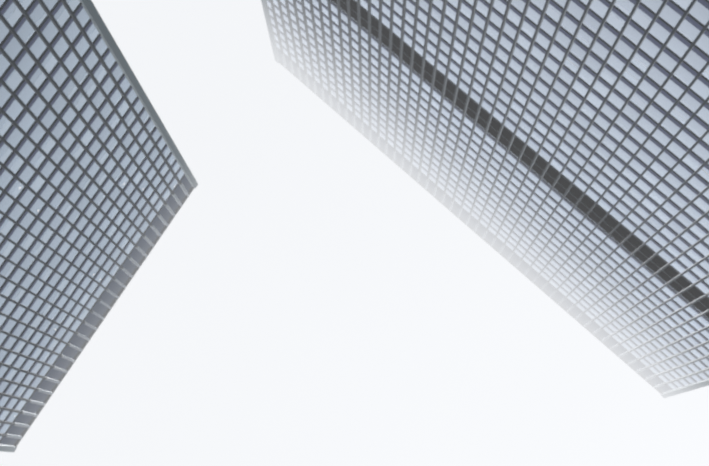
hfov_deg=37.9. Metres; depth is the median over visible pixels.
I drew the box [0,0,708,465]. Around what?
sky
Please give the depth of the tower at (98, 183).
97.83 m
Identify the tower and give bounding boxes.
[0,0,197,451]
[261,0,708,397]
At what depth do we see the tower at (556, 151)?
109.66 m

